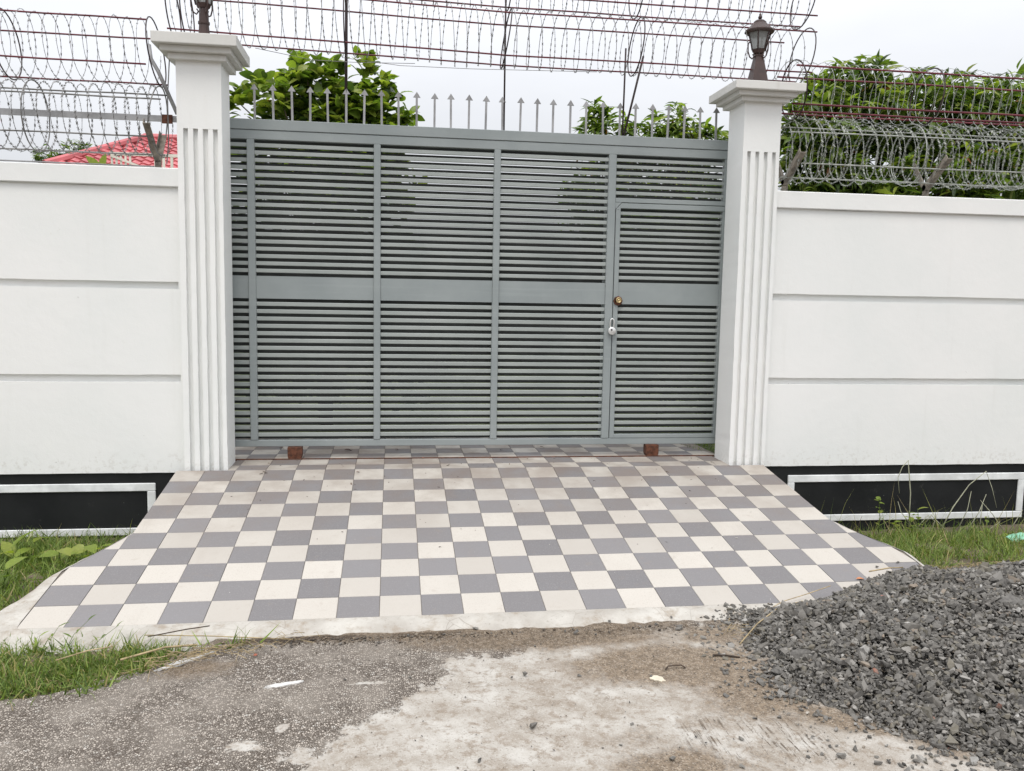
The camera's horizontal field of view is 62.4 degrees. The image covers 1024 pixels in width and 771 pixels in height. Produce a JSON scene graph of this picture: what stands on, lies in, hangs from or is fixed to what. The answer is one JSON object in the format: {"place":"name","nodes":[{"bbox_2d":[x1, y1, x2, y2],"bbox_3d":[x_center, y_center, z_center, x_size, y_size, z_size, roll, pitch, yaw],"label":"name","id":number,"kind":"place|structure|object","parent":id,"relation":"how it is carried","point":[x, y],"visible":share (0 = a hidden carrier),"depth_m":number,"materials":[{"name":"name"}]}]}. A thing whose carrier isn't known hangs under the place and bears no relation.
{"place":"outdoors","nodes":[
{"label":"outdoors","id":0,"kind":"place"},
{"bbox_2d":[42,133,177,167],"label":"house","id":1,"kind":"structure","parent":0,"point":[76,157],"depth_m":20.27,"materials":[{"name":"red tile"}]},
{"bbox_2d":[0,624,277,709],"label":"grass","id":2,"kind":"structure","parent":0,"point":[21,679],"depth_m":3.45,"materials":[{"name":"green plant"}]},
{"bbox_2d":[56,646,112,660],"bbox_3d":[-1.746,1.091,3.459,0.217,0.016,0.011,-4,8,-41],"label":"stick","id":3,"kind":"object","parent":2,"relation":"on","point":[83,652],"visible":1,"depth_m":3.45,"materials":[{"name":"wood"}]},
{"bbox_2d":[110,152,177,167],"bbox_3d":[-7.948,-4.738,18.572,1.680,0.700,0.075,0,6,-8],"label":"balcony railing","id":4,"kind":"object","parent":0,"point":[117,158],"visible":0.19,"depth_m":18.48,"materials":[{"name":"paint"}]},
{"bbox_2d":[0,465,923,654],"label":"driveway ramp","id":5,"kind":"structure","parent":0,"point":[191,549],"depth_m":4.66,"materials":[{"name":"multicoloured tile"}]},
{"bbox_2d":[148,625,209,636],"bbox_3d":[-1.468,1.083,3.728,0.255,0.025,0.005,-1,6,-19],"label":"stick","id":6,"kind":"object","parent":5,"relation":"on","point":[179,630],"visible":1,"depth_m":3.73,"materials":[{"name":"beige wood"}]},
{"bbox_2d":[230,456,736,553],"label":"crumbs","id":7,"kind":"object","parent":5,"relation":"on","point":[458,476],"visible":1,"depth_m":5.81,"materials":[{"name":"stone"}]},
{"bbox_2d":[234,341,714,453],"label":"yard","id":8,"kind":"structure","parent":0,"point":[709,447],"depth_m":9.02,"materials":[{"name":"soil"}]},
{"bbox_2d":[32,139,91,162],"bbox_3d":[-15.015,-5.163,28.766,2.204,6.323,1.370,0,6,-8],"label":"distant tree","id":9,"kind":"object","parent":8,"relation":"on","point":[36,157],"visible":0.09,"depth_m":28.28,"materials":[{"name":"green plant"}]},
{"bbox_2d":[86,154,110,165],"bbox_3d":[-2.857,-1.241,5.899,0.199,0.754,0.030,0,6,-8],"label":"sapling","id":10,"kind":"object","parent":8,"relation":"on","point":[103,159],"visible":0.31,"depth_m":5.87,"materials":[{"name":"green plant"}]},
{"bbox_2d":[229,45,427,424],"bbox_3d":[-1.649,-1.247,7.480,1.895,3.426,1.010,0,6,-8],"label":"broadleaf tree","id":11,"kind":"object","parent":8,"relation":"on","point":[302,77],"visible":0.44,"depth_m":7.22,"materials":[{"name":"green plant"}]},
{"bbox_2d":[233,186,451,424],"bbox_3d":[-1.700,-0.821,7.944,2.553,2.480,1.022,0,6,-13],"label":"shrub","id":12,"kind":"object","parent":8,"relation":"on","point":[341,346],"visible":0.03,"depth_m":8.00,"materials":[{"name":"green plant"}]},
{"bbox_2d":[557,95,682,369],"bbox_3d":[1.270,-1.545,10.073,1.519,3.585,1.059,3,6,19],"label":"mango sapling","id":13,"kind":"object","parent":8,"relation":"on","point":[595,127],"visible":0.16,"depth_m":9.83,"materials":[{"name":"green plant"}]},
{"bbox_2d":[585,184,719,420],"bbox_3d":[2.392,-0.765,8.273,3.830,2.445,1.370,1,6,1],"label":"shrub","id":14,"kind":"object","parent":8,"relation":"on","point":[672,361],"visible":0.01,"depth_m":8.37,"materials":[{"name":"green plant"}]},
{"bbox_2d":[619,101,728,400],"bbox_3d":[1.912,-1.572,10.268,1.567,3.620,1.017,0,6,-8],"label":"mango sapling","id":15,"kind":"object","parent":8,"relation":"on","point":[707,131],"visible":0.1,"depth_m":9.92,"materials":[{"name":"green plant"}]},
{"bbox_2d":[778,49,1023,199],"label":"mango tree","id":16,"kind":"object","parent":8,"relation":"on","point":[884,188],"visible":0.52,"depth_m":7.45,"materials":[{"name":"green plant"}]},
{"bbox_2d":[228,437,727,470],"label":"gateway floor","id":17,"kind":"structure","parent":0,"point":[390,457],"depth_m":6.40,"materials":[{"name":"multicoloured tile"}]},
{"bbox_2d":[150,30,249,470],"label":"gate pillar","id":18,"kind":"structure","parent":17,"relation":"on","point":[206,64],"depth_m":5.62,"materials":[{"name":"white paint"}]},
{"bbox_2d":[148,44,176,114],"bbox_3d":[-2.329,-2.041,5.644,0.195,0.446,0.026,0,6,-8],"label":"strut","id":19,"kind":"object","parent":18,"relation":"attached to","point":[163,83],"visible":0.78,"depth_m":5.64,"materials":[{"name":"metal"}]},
{"bbox_2d":[166,60,169,163],"bbox_3d":[-2.308,-1.859,5.677,0.037,0.731,0.028,0,6,-8],"label":"tie wire","id":20,"kind":"object","parent":18,"relation":"attached to","point":[168,113],"visible":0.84,"depth_m":5.68,"materials":[{"name":"grey metal"}]},
{"bbox_2d":[190,0,212,32],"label":"pillar lamp","id":21,"kind":"object","parent":18,"relation":"on","point":[204,16],"visible":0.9,"depth_m":5.56,"materials":[{"name":"brown metal"}]},
{"bbox_2d":[230,129,727,457],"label":"sliding gate","id":22,"kind":"structure","parent":17,"relation":"on","point":[489,304],"depth_m":6.32,"materials":[{"name":"metal"}]},
{"bbox_2d":[230,84,727,150],"bbox_3d":[-0.193,-1.957,6.187,3.740,0.318,0.060,0,6,-8],"label":"spike rail","id":23,"kind":"object","parent":22,"relation":"on","point":[273,124],"visible":0.96,"depth_m":6.17,"materials":[{"name":"metal"}]},
{"bbox_2d":[344,0,347,122],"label":"coil post","id":24,"kind":"object","parent":23,"relation":"on","point":[346,45],"visible":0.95,"depth_m":5.99,"materials":[{"name":"grey metal"}]},
{"bbox_2d":[164,0,817,82],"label":"razor wire coil","id":25,"kind":"object","parent":24,"relation":"on","point":[503,50],"visible":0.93,"depth_m":6.01,"materials":[{"name":"grey metal"}]},
{"bbox_2d":[256,48,591,71],"bbox_3d":[-0.567,-2.254,5.905,2.380,0.073,0.033,0,6,-8],"label":"sagging wire","id":26,"kind":"object","parent":25,"relation":"hanging from","point":[418,66],"visible":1,"depth_m":5.88,"materials":[{"name":"grey metal"}]},
{"bbox_2d":[385,0,817,29],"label":"razor wire coil","id":27,"kind":"object","parent":25,"relation":"on","point":[663,17],"visible":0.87,"depth_m":6.14,"materials":[{"name":"grey metal"}]},
{"bbox_2d":[503,0,506,129],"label":"coil post","id":28,"kind":"object","parent":23,"relation":"on","point":[504,74],"visible":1,"depth_m":6.17,"materials":[{"name":"grey metal"}]},
{"bbox_2d":[621,48,626,135],"bbox_3d":[0.835,-2.180,6.300,0.013,0.630,0.057,1,6,-2],"label":"coil post","id":29,"kind":"object","parent":23,"relation":"on","point":[624,92],"visible":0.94,"depth_m":6.29,"materials":[{"name":"grey metal"}]},
{"bbox_2d":[623,56,643,135],"bbox_3d":[0.905,-2.155,6.312,0.144,0.582,0.017,2,6,12],"label":"coil post","id":30,"kind":"object","parent":23,"relation":"on","point":[632,100],"visible":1,"depth_m":6.31,"materials":[{"name":"grey metal"}]},
{"bbox_2d":[608,318,615,334],"bbox_3d":[0.761,-0.450,6.430,0.060,0.129,0.027,0,6,-8],"label":"padlock","id":31,"kind":"object","parent":22,"relation":"hanging from","point":[611,330],"visible":1,"depth_m":6.42,"materials":[{"name":"metal"}]},
{"bbox_2d":[608,203,724,437],"bbox_3d":[1.194,-0.485,6.543,0.872,1.789,0.119,0,6,-8],"label":"wicket door","id":32,"kind":"structure","parent":22,"relation":"in","point":[667,294],"depth_m":6.55,"materials":[{"name":"paint"}]},
{"bbox_2d":[709,79,806,464],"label":"gate pillar","id":33,"kind":"structure","parent":17,"relation":"on","point":[754,107],"depth_m":6.18,"materials":[{"name":"white paint"}]},
{"bbox_2d":[744,13,774,80],"bbox_3d":[1.785,-2.417,6.122,0.212,0.537,0.212,0,6,-8],"label":"pillar lamp","id":34,"kind":"object","parent":33,"relation":"on","point":[759,30],"visible":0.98,"depth_m":6.09,"materials":[{"name":"brown metal"}]},
{"bbox_2d":[0,619,1021,770],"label":"road","id":35,"kind":"structure","parent":0,"point":[137,722],"depth_m":3.12,"materials":[{"name":"grey concrete"}]},
{"bbox_2d":[120,644,196,660],"bbox_3d":[-1.490,1.121,3.573,0.310,0.025,0.024,-3,7,-37],"label":"stick","id":36,"kind":"object","parent":35,"relation":"on","point":[150,651],"visible":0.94,"depth_m":3.57,"materials":[{"name":"wood"}]},
{"bbox_2d":[153,651,214,671],"bbox_3d":[-1.361,1.148,3.525,0.046,0.006,0.270,6,8,41],"label":"cement crust","id":37,"kind":"object","parent":35,"relation":"on","point":[176,662],"visible":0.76,"depth_m":3.50},
{"bbox_2d":[145,635,292,639],"bbox_3d":[-1.291,1.108,3.731,0.642,0.029,0.016,1,6,-4],"label":"stick","id":38,"kind":"object","parent":35,"relation":"on","point":[221,636],"visible":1,"depth_m":3.73,"materials":[{"name":"wood"}]},
{"bbox_2d":[264,680,303,688],"bbox_3d":[-0.898,1.177,3.331,0.155,0.005,0.033,-2,7,-24],"label":"paint splash","id":39,"kind":"object","parent":35,"relation":"on","point":[275,685],"visible":1,"depth_m":3.33,"materials":[{"name":"white paint"}]},
{"bbox_2d":[193,623,737,650],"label":"soil clods","id":40,"kind":"object","parent":35,"relation":"on","point":[399,636],"visible":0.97,"depth_m":3.80,"materials":[{"name":"soil"}]},
{"bbox_2d":[167,627,874,770],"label":"road grit","id":41,"kind":"object","parent":35,"relation":"on","point":[527,725],"visible":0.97,"depth_m":3.12,"materials":[{"name":"gravel"}]},
{"bbox_2d":[529,722,537,727],"bbox_3d":[0.074,1.219,3.038,0.021,0.018,0.033,5,7,35],"label":"loose stone","id":42,"kind":"object","parent":35,"relation":"on","point":[533,724],"visible":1,"depth_m":3.03,"materials":[{"name":"grey stone"}]},
{"bbox_2d":[649,675,665,681],"bbox_3d":[0.590,1.193,3.442,0.059,0.004,0.057,0,6,-8],"label":"flake","id":43,"kind":"object","parent":35,"relation":"on","point":[657,678],"visible":1,"depth_m":3.44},
{"bbox_2d":[665,664,685,669],"bbox_3d":[0.681,1.177,3.542,0.095,0.015,0.024,-1,6,-15],"label":"stick","id":44,"kind":"object","parent":35,"relation":"on","point":[674,665],"visible":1,"depth_m":3.54,"materials":[{"name":"wood"}]},
{"bbox_2d":[713,654,739,657],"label":"stick","id":45,"kind":"object","parent":35,"relation":"on","point":[726,655],"visible":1,"depth_m":3.66,"materials":[{"name":"wood"}]},
{"bbox_2d":[836,752,846,758],"bbox_3d":[1.118,1.256,2.872,0.036,0.017,0.019,2,6,12],"label":"loose stone","id":46,"kind":"object","parent":35,"relation":"on","point":[842,755],"visible":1,"depth_m":2.87,"materials":[{"name":"grey stone"}]},
{"bbox_2d":[0,524,1023,699],"bbox_3d":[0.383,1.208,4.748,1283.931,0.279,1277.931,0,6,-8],"label":"ground","id":47,"kind":"structure","parent":0,"point":[965,560],"depth_m":5.61,"materials":[{"name":"green plant"}]},
{"bbox_2d":[0,556,27,592],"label":"broadleaf weed","id":48,"kind":"object","parent":47,"relation":"on","point":[11,562],"visible":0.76,"depth_m":4.53,"materials":[{"name":"green plant"}]},
{"bbox_2d":[0,529,47,564],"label":"broadleaf weed","id":49,"kind":"object","parent":47,"relation":"on","point":[8,548],"visible":0.8,"depth_m":5.11,"materials":[{"name":"green plant"}]},
{"bbox_2d":[0,521,135,610],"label":"grass","id":50,"kind":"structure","parent":47,"relation":"on","point":[23,566],"depth_m":5.03,"materials":[{"name":"green plant"}]},
{"bbox_2d":[33,615,120,653],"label":"slender grass","id":51,"kind":"structure","parent":47,"relation":"on","point":[36,641],"depth_m":3.62,"materials":[{"name":"green plant"}]},
{"bbox_2d":[38,538,121,569],"bbox_3d":[-2.463,1.014,5.074,0.218,0.174,0.660,6,8,42],"label":"broadleaf weed","id":52,"kind":"object","parent":47,"relation":"on","point":[78,549],"visible":0.46,"depth_m":4.96,"materials":[{"name":"green plant"}]},
{"bbox_2d":[0,162,184,538],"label":"boundary wall","id":53,"kind":"structure","parent":47,"relation":"on","point":[91,404],"depth_m":5.63,"materials":[{"name":"white paint"}]},
{"bbox_2d":[142,118,166,167],"bbox_3d":[-2.358,-1.580,5.596,0.042,0.288,0.430,0,6,-8],"label":"wire bracket","id":54,"kind":"object","parent":53,"relation":"on","point":[160,144],"visible":0.8,"depth_m":5.63,"materials":[{"name":"metal"}]},
{"bbox_2d":[0,159,154,166],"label":"wall wire","id":55,"kind":"object","parent":54,"relation":"attached to","point":[77,163],"depth_m":5.48,"materials":[{"name":"metal"}]},
{"bbox_2d":[0,78,172,157],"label":"razor wire coil","id":56,"kind":"object","parent":54,"relation":"on","point":[87,95],"visible":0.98,"depth_m":5.48,"materials":[{"name":"grey metal"}]},
{"bbox_2d":[0,8,167,87],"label":"razor wire coil","id":57,"kind":"object","parent":56,"relation":"on","point":[72,59],"visible":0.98,"depth_m":5.49,"materials":[{"name":"grey metal"}]},
{"bbox_2d":[0,108,176,123],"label":"flat bar","id":58,"kind":"object","parent":54,"relation":"attached to","point":[162,118],"visible":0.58,"depth_m":5.74,"materials":[{"name":"metal"}]},
{"bbox_2d":[1,558,1014,685],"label":"straw","id":59,"kind":"object","parent":47,"relation":"on","point":[198,654],"visible":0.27,"depth_m":3.58,"materials":[{"name":"plant"}]},
{"bbox_2d":[670,560,1023,770],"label":"gravel heap","id":60,"kind":"object","parent":47,"relation":"on","point":[936,653],"visible":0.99,"depth_m":3.40,"materials":[{"name":"gravel"}]},
{"bbox_2d":[739,600,802,643],"bbox_3d":[1.206,1.101,3.952,0.490,0.100,0.027,-4,8,-39],"label":"stick","id":61,"kind":"object","parent":60,"relation":"on","point":[756,625],"visible":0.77,"depth_m":3.88,"materials":[{"name":"wood"}]},
{"bbox_2d":[773,585,830,606],"bbox_3d":[1.436,1.061,4.258,0.425,0.064,0.040,-2,7,-27],"label":"stick","id":62,"kind":"object","parent":60,"relation":"on","point":[802,595],"visible":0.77,"depth_m":4.29,"materials":[{"name":"wood"}]},
{"bbox_2d":[869,567,902,571],"bbox_3d":[2.004,0.985,4.533,0.266,0.023,0.013,-2,7,-28],"label":"stick","id":63,"kind":"object","parent":60,"relation":"on","point":[884,568],"visible":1,"depth_m":4.53,"materials":[{"name":"wood"}]},
{"bbox_2d":[874,496,883,532],"bbox_3d":[2.752,0.980,6.321,0.090,0.292,0.089,2,6,5],"label":"leafy weed","id":64,"kind":"object","parent":47,"relation":"on","point":[878,499],"visible":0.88,"depth_m":6.33,"materials":[{"name":"green plant"}]},
{"bbox_2d":[764,191,1023,530],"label":"boundary wall","id":65,"kind":"structure","parent":47,"relation":"on","point":[897,335],"depth_m":6.44,"materials":[{"name":"white paint"}]},
{"bbox_2d":[779,148,805,190],"bbox_3d":[2.034,-1.565,6.215,0.042,0.288,0.430,0,6,-8],"label":"wire bracket","id":66,"kind":"object","parent":65,"relation":"on","point":[800,155],"visible":0.7,"depth_m":6.17,"materials":[{"name":"metal"}]},
{"bbox_2d":[778,115,1023,190],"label":"razor wire coil","id":67,"kind":"object","parent":66,"relation":"on","point":[905,181],"visible":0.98,"depth_m":6.31,"materials":[{"name":"grey metal"}]},
{"bbox_2d":[776,59,1023,130],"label":"razor wire coil","id":68,"kind":"object","parent":67,"relation":"on","point":[911,120],"visible":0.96,"depth_m":6.27,"materials":[{"name":"grey metal"}]},
{"bbox_2d":[913,155,952,195],"bbox_3d":[3.157,-1.562,6.373,0.042,0.288,0.430,0,6,-8],"label":"wire bracket","id":69,"kind":"object","parent":65,"relation":"on","point":[944,163],"visible":0.74,"depth_m":6.34,"materials":[{"name":"metal"}]},
{"bbox_2d":[898,460,910,526],"bbox_3d":[2.936,0.830,6.335,0.122,0.553,0.009,0,6,-8],"label":"tall grass stalk","id":70,"kind":"object","parent":47,"relation":"on","point":[909,486],"depth_m":6.33,"materials":[{"name":"green plant"}]},
{"bbox_2d":[890,507,927,536],"bbox_3d":[2.927,1.014,6.263,0.272,0.247,0.135,2,6,5],"label":"leafy weed","id":71,"kind":"object","parent":47,"relation":"on","point":[911,519],"visible":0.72,"depth_m":6.26,"materials":[{"name":"green plant"}]},
{"bbox_2d":[847,518,1023,567],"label":"grass","id":72,"kind":"structure","parent":47,"relation":"on","point":[902,538],"depth_m":5.87,"materials":[{"name":"green plant"}]},
{"bbox_2d":[898,494,1022,532],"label":"tall grass stalk","id":73,"kind":"object","parent":47,"relation":"on","point":[963,518],"depth_m":6.36,"materials":[{"name":"green plant"}]},
{"bbox_2d":[940,471,996,529],"bbox_3d":[3.437,0.878,6.360,0.466,0.475,0.009,0,6,-8],"label":"tall grass stalk","id":74,"kind":"object","parent":47,"relation":"on","point":[963,493],"depth_m":6.35,"materials":[{"name":"green plant"}]},
{"bbox_2d":[979,516,1007,540],"bbox_3d":[3.559,1.066,6.227,0.219,0.211,0.112,3,6,19],"label":"leafy weed","id":75,"kind":"object","parent":47,"relation":"on","point":[989,529],"visible":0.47,"depth_m":6.24,"materials":[{"name":"green plant"}]},
{"bbox_2d":[1006,532,1023,541],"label":"plastic wrapper","id":76,"kind":"object","parent":47,"relation":"on","point":[1018,535],"visible":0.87,"depth_m":6.07,"materials":[{"name":"green plastic"}]},
{"bbox_2d":[0,0,1023,258],"label":"sky","id":77,"kind":"structure","parent":0,"point":[961,34],"materials":[{"name":"white"}]},
{"bbox_2d":[592,413,714,452],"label":"grass","id":78,"kind":"structure","parent":0,"point":[681,426],"depth_m":8.01,"materials":[{"name":"green plant"}]},
{"bbox_2d":[821,492,1023,542],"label":"grass","id":79,"kind":"structure","parent":0,"point":[873,534],"depth_m":6.21,"materials":[{"name":"green plant"}]}
]}

